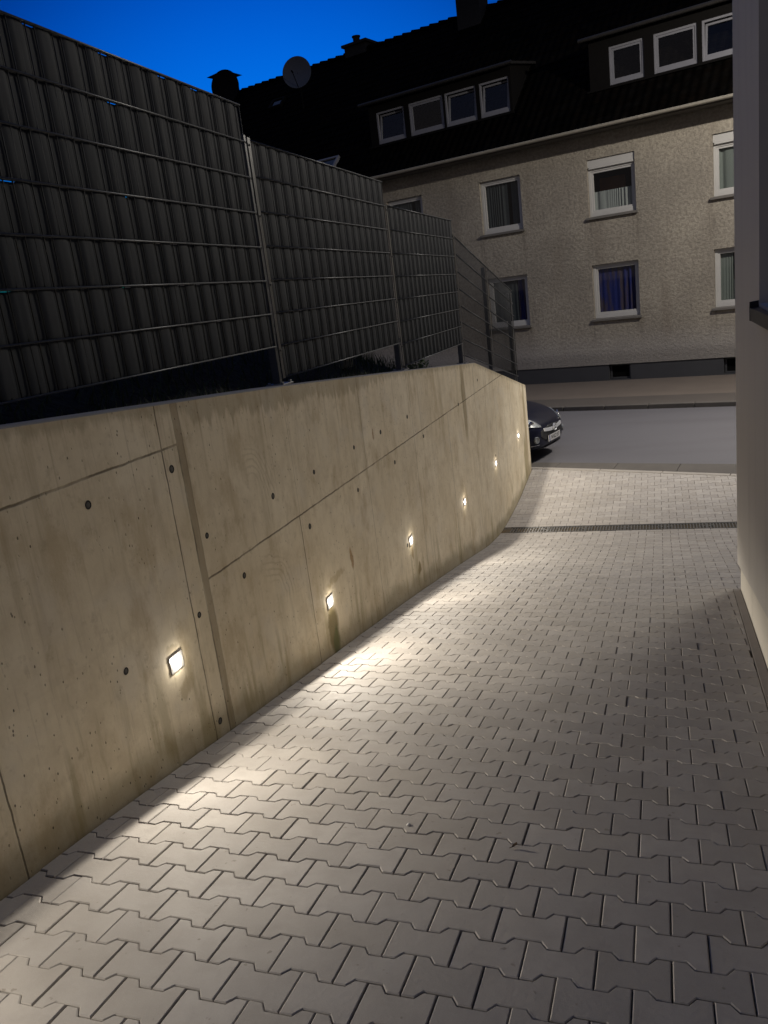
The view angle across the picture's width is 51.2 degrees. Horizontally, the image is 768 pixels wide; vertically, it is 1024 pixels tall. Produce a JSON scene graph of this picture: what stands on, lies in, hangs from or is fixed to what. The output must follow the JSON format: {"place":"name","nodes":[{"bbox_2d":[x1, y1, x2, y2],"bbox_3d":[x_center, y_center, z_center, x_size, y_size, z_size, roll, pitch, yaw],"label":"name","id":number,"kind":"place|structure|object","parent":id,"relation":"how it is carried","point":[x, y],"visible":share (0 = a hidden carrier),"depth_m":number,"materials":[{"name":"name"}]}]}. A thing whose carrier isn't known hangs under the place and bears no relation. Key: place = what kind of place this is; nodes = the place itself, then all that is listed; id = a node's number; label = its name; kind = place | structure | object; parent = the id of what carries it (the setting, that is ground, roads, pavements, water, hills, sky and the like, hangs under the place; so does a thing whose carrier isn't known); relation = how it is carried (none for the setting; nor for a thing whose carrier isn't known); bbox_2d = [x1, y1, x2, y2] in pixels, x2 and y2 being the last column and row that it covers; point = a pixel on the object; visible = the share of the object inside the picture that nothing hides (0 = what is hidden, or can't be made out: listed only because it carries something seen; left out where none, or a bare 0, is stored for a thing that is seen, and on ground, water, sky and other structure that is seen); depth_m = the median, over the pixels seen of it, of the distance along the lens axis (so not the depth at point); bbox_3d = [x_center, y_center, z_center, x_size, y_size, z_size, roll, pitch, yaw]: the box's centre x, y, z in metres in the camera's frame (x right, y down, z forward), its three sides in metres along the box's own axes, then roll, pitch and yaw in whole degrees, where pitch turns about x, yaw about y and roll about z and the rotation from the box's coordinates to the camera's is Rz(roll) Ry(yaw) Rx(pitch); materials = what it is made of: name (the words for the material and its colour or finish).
{"place":"outdoors","nodes":[
{"label":"outdoors","id":0,"kind":"place"},
{"bbox_2d":[0,325,437,424],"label":"garden bank","id":1,"kind":"structure","parent":0,"point":[56,404],"depth_m":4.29,"materials":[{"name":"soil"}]},
{"bbox_2d":[335,358,353,368],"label":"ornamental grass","id":2,"kind":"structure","parent":1,"relation":"on","point":[345,363],"depth_m":6.68,"materials":[{"name":"green plant"}]},
{"bbox_2d":[406,359,428,369],"bbox_3d":[0.367,-1.760,9.610,0.364,0.392,0.343,-2,15,19],"label":"garden bush","id":3,"kind":"object","parent":1,"relation":"on","point":[419,364],"visible":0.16,"depth_m":9.57,"materials":[{"name":"green plant"}]},
{"bbox_2d":[0,0,497,291],"label":"sky","id":4,"kind":"structure","parent":0,"point":[187,41],"materials":[{"name":"blue"}]},
{"bbox_2d":[0,469,767,1023],"bbox_3d":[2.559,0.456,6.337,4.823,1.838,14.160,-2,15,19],"label":"drive paving","id":5,"kind":"structure","parent":0,"point":[432,711],"depth_m":2.90,"materials":[{"name":"concrete"}]},
{"bbox_2d":[0,363,531,900],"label":"retaining wall","id":6,"kind":"structure","parent":5,"relation":"on","point":[228,543],"depth_m":3.84,"materials":[{"name":"concrete"}]},
{"bbox_2d":[168,649,183,674],"bbox_3d":[-0.938,0.677,3.619,0.007,0.080,0.104,-2,15,19],"label":"wall lamp","id":7,"kind":"object","parent":6,"relation":"attached to","point":[176,662],"visible":1,"depth_m":3.62,"materials":[{"name":"glass"}]},
{"bbox_2d":[0,10,517,404],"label":"fence","id":8,"kind":"object","parent":6,"relation":"on","point":[81,158],"visible":0.96,"depth_m":3.93,"materials":[{"name":"metal"}]},
{"bbox_2d":[326,593,333,609],"bbox_3d":[-0.355,0.592,5.301,0.007,0.080,0.104,-2,15,19],"label":"wall lamp","id":9,"kind":"object","parent":6,"relation":"attached to","point":[330,601],"visible":1,"depth_m":5.30,"materials":[{"name":"glass"}]},
{"bbox_2d":[409,535,412,545],"bbox_3d":[0.237,0.251,7.037,0.007,0.080,0.104,-2,15,19],"label":"wall lamp","id":10,"kind":"object","parent":6,"relation":"attached to","point":[410,540],"visible":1,"depth_m":7.03,"materials":[{"name":"glass"}]},
{"bbox_2d":[509,522,736,532],"bbox_3d":[3.904,0.225,10.258,4.585,0.117,0.302,-2,15,19],"label":"drain channel","id":11,"kind":"object","parent":5,"relation":"on","point":[552,529],"visible":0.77,"depth_m":10.54,"materials":[{"name":"metal"}]},
{"bbox_2d":[531,467,736,475],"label":"edge stones","id":12,"kind":"object","parent":5,"relation":"on","point":[666,472],"visible":0.31,"depth_m":12.80,"materials":[{"name":"grey concrete"}]},
{"bbox_2d":[732,0,767,669],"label":"rendered building","id":13,"kind":"structure","parent":5,"relation":"on","point":[750,71],"depth_m":4.64,"materials":[{"name":"paint"}]},
{"bbox_2d":[749,300,767,329],"bbox_3d":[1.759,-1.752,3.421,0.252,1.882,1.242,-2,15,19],"label":"window sill","id":14,"kind":"structure","parent":13,"relation":"in","point":[757,314],"depth_m":3.97,"materials":[{"name":"metal"}]},
{"bbox_2d":[733,588,767,707],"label":"edging","id":15,"kind":"object","parent":5,"relation":"on","point":[760,665],"visible":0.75,"depth_m":4.87,"materials":[{"name":"concrete"}]},
{"bbox_2d":[525,374,735,399],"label":"pavement","id":16,"kind":"structure","parent":0,"point":[668,386],"depth_m":20.92,"materials":[{"name":"grey concrete"}]},
{"bbox_2d":[114,0,735,384],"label":"apartment house","id":17,"kind":"structure","parent":16,"relation":"on","point":[566,167],"depth_m":22.61,"materials":[{"name":"paint"}]},
{"bbox_2d":[211,69,238,100],"bbox_3d":[-6.250,-16.509,32.050,0.957,2.212,0.973,-12,16,-20],"label":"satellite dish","id":18,"kind":"object","parent":17,"relation":"attached to","point":[225,83],"visible":0.84,"depth_m":32.05,"materials":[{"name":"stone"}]},
{"bbox_2d":[282,56,310,109],"bbox_3d":[-3.010,-15.142,28.928,0.861,2.472,0.887,-14,16,-23],"label":"satellite dish","id":19,"kind":"object","parent":17,"relation":"attached to","point":[296,72],"visible":0.99,"depth_m":28.90,"materials":[{"name":"paint"}]},
{"bbox_2d":[388,195,422,251],"bbox_3d":[0.743,-8.982,25.036,1.390,1.523,0.328,3,18,34],"label":"window","id":20,"kind":"structure","parent":17,"relation":"in","point":[406,203],"depth_m":24.90,"materials":[{"name":"white plastic"}]},
{"bbox_2d":[480,175,524,237],"bbox_3d":[3.428,-8.849,23.250,1.390,1.523,0.327,3,18,34],"label":"window","id":21,"kind":"structure","parent":17,"relation":"in","point":[494,194],"depth_m":23.35,"materials":[{"name":"white plastic"}]},
{"bbox_2d":[488,274,531,330],"bbox_3d":[3.746,-6.233,23.923,1.390,1.523,0.297,3,18,34],"label":"window","id":22,"kind":"structure","parent":17,"relation":"in","point":[511,282],"depth_m":23.88,"materials":[{"name":"white plastic"}]},
{"bbox_2d":[586,151,637,220],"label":"window","id":23,"kind":"structure","parent":17,"relation":"in","point":[614,198],"depth_m":21.57,"materials":[{"name":"white plastic"}]},
{"bbox_2d":[592,260,641,321],"bbox_3d":[6.428,-6.102,22.146,1.390,1.523,0.313,3,18,34],"label":"window","id":24,"kind":"structure","parent":17,"relation":"in","point":[616,285],"depth_m":22.22,"materials":[{"name":"white plastic"}]},
{"bbox_2d":[610,363,630,378],"bbox_3d":[6.734,-4.008,22.758,0.590,0.430,0.070,3,18,34],"label":"cellar window","id":25,"kind":"structure","parent":17,"relation":"in","point":[618,371],"depth_m":22.76,"materials":[{"name":"glass"}]},
{"bbox_2d":[710,131,733,199],"bbox_3d":[8.764,-8.581,19.685,1.390,1.523,0.309,3,18,34],"label":"window","id":26,"kind":"structure","parent":17,"relation":"in","point":[723,143],"depth_m":19.96,"materials":[{"name":"white plastic"}]},
{"bbox_2d":[712,247,734,310],"bbox_3d":[9.101,-5.975,20.387,1.390,1.523,0.349,3,18,34],"label":"window","id":27,"kind":"structure","parent":17,"relation":"in","point":[724,256],"depth_m":20.66,"materials":[{"name":"white plastic"}]},
{"bbox_2d":[725,357,735,372],"bbox_3d":[9.303,-3.880,21.047,0.650,0.430,0.070,3,18,34],"label":"cellar window","id":28,"kind":"structure","parent":17,"relation":"in","point":[730,362],"depth_m":21.15,"materials":[{"name":"glass"}]},
{"bbox_2d":[527,392,735,406],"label":"pavement edge band","id":29,"kind":"object","parent":16,"relation":"on","point":[731,396],"visible":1,"depth_m":18.84,"materials":[{"name":"grey concrete"}]},
{"bbox_2d":[530,406,736,463],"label":"road","id":30,"kind":"structure","parent":0,"point":[700,435],"depth_m":15.01,"materials":[{"name":"grey asphalt"}]},
{"bbox_2d":[526,400,562,451],"bbox_3d":[1.486,-1.765,15.260,3.722,1.473,2.000,3,18,34],"label":"parked car","id":31,"kind":"object","parent":30,"relation":"on","point":[545,426],"visible":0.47,"depth_m":14.19,"materials":[{"name":"black paint"}]},
{"bbox_2d":[551,400,735,411],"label":"kerb","id":32,"kind":"structure","parent":30,"relation":"on","point":[652,405],"depth_m":18.12,"materials":[{"name":"concrete"}]},
{"label":"ground","id":33,"kind":"structure","parent":0,"visible":0},
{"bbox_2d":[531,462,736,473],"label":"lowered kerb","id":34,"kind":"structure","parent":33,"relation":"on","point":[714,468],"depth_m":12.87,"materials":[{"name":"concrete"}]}
]}

